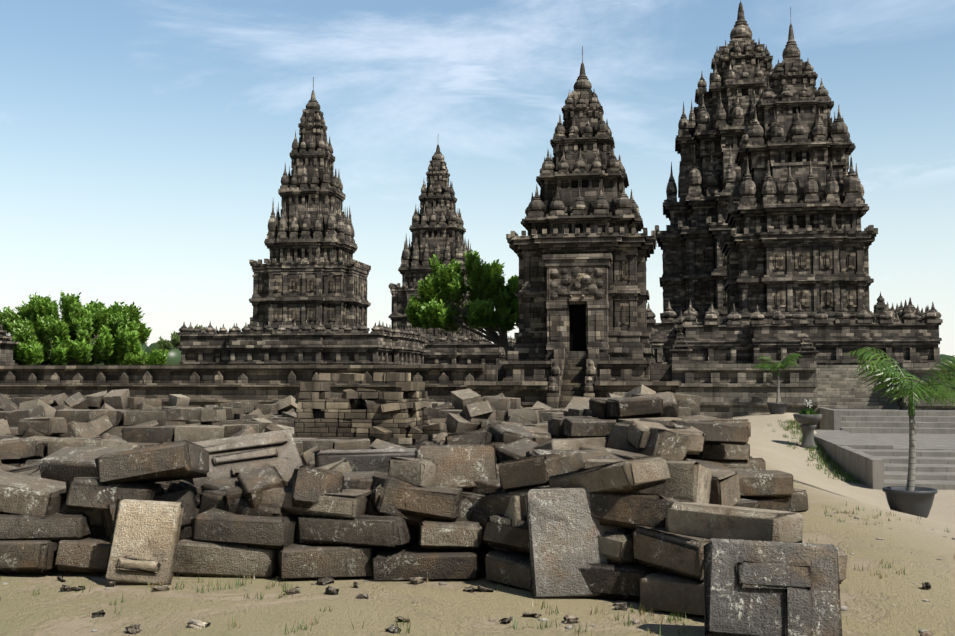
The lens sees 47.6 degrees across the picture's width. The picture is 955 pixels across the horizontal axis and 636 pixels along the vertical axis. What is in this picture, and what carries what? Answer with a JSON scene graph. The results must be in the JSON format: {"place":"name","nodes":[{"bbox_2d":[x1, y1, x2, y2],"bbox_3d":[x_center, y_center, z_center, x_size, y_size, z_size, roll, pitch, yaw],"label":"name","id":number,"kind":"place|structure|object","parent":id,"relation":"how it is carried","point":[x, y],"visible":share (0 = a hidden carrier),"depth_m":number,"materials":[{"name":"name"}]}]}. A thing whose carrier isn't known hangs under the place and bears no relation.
{"place":"outdoors","nodes":[
{"label":"outdoors","id":0,"kind":"place"},
{"bbox_2d":[0,413,954,635],"bbox_3d":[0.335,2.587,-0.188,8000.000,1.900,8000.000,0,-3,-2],"label":"ground","id":1,"kind":"structure","parent":0,"point":[451,608],"depth_m":8.06,"materials":[{"name":"beige sand"}]},
{"bbox_2d":[0,384,701,453],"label":"rubble","id":2,"kind":"object","parent":1,"relation":"on","point":[137,419],"visible":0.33,"depth_m":32.34,"materials":[{"name":"stone"}]},
{"bbox_2d":[264,372,444,448],"bbox_3d":[-3.216,2.587,28.514,5.193,2.298,4.606,-1,-3,10],"label":"block stack","id":3,"kind":"object","parent":1,"relation":"on","point":[396,418],"visible":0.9,"depth_m":27.49,"materials":[{"name":"stone"}]},
{"bbox_2d":[0,392,846,635],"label":"rubble","id":4,"kind":"object","parent":1,"relation":"on","point":[657,501],"visible":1,"depth_m":8.90,"materials":[{"name":"stone"}]},
{"bbox_2d":[0,364,901,409],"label":"terrace wall","id":5,"kind":"structure","parent":1,"relation":"on","point":[202,385],"depth_m":57.58,"materials":[{"name":"stone"}]},
{"bbox_2d":[0,0,942,364],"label":"temples","id":6,"kind":"object","parent":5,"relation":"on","point":[764,242],"visible":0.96,"depth_m":90.91,"materials":[{"name":"stone"}]},
{"bbox_2d":[0,512,954,635],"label":"pebbles","id":7,"kind":"object","parent":1,"relation":"on","point":[330,590],"visible":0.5,"depth_m":8.10,"materials":[{"name":"stone"}]},
{"bbox_2d":[0,501,954,635],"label":"grass tufts","id":8,"kind":"object","parent":1,"relation":"on","point":[514,626],"visible":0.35,"depth_m":7.76,"materials":[{"name":"green plant"}]},
{"bbox_2d":[7,335,954,364],"bbox_3d":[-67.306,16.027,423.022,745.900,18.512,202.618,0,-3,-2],"label":"distant trees","id":9,"kind":"object","parent":1,"relation":"on","point":[174,357],"visible":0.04,"depth_m":327.81,"materials":[{"name":"green plant"}]},
{"bbox_2d":[464,348,680,408],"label":"gate","id":10,"kind":"structure","parent":1,"relation":"on","point":[555,383],"depth_m":52.47,"materials":[{"name":"stone"}]},
{"bbox_2d":[793,414,821,448],"bbox_3d":[12.279,4.202,40.210,1.040,1.270,1.040,0,-3,-2],"label":"urn","id":11,"kind":"object","parent":1,"relation":"on","point":[804,420],"visible":0.85,"depth_m":39.98,"materials":[{"name":"stone"}]},
{"bbox_2d":[672,363,954,429],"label":"terrace wall","id":12,"kind":"structure","parent":1,"relation":"on","point":[728,390],"depth_m":52.81,"materials":[{"name":"stone"}]},
{"bbox_2d":[767,418,863,483],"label":"weeds","id":13,"kind":"object","parent":1,"relation":"on","point":[841,473],"visible":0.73,"depth_m":37.25,"materials":[{"name":"green plant"}]},
{"bbox_2d":[767,403,937,517],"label":"pots","id":14,"kind":"object","parent":1,"relation":"on","point":[917,501],"visible":0.85,"depth_m":20.77,"materials":[{"name":"grey ceramic"}]},
{"bbox_2d":[816,365,899,409],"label":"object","id":15,"kind":"structure","parent":1,"relation":"on","point":[839,387],"depth_m":54.21,"materials":[{"name":"stone"}]},
{"bbox_2d":[814,407,954,489],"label":"stairs","id":16,"kind":"structure","parent":1,"relation":"on","point":[869,448],"depth_m":38.25,"materials":[{"name":"concrete"}]},
{"bbox_2d":[0,0,954,356],"label":"sky","id":17,"kind":"structure","parent":0,"point":[146,145],"materials":[{"name":"blue"}]}
]}

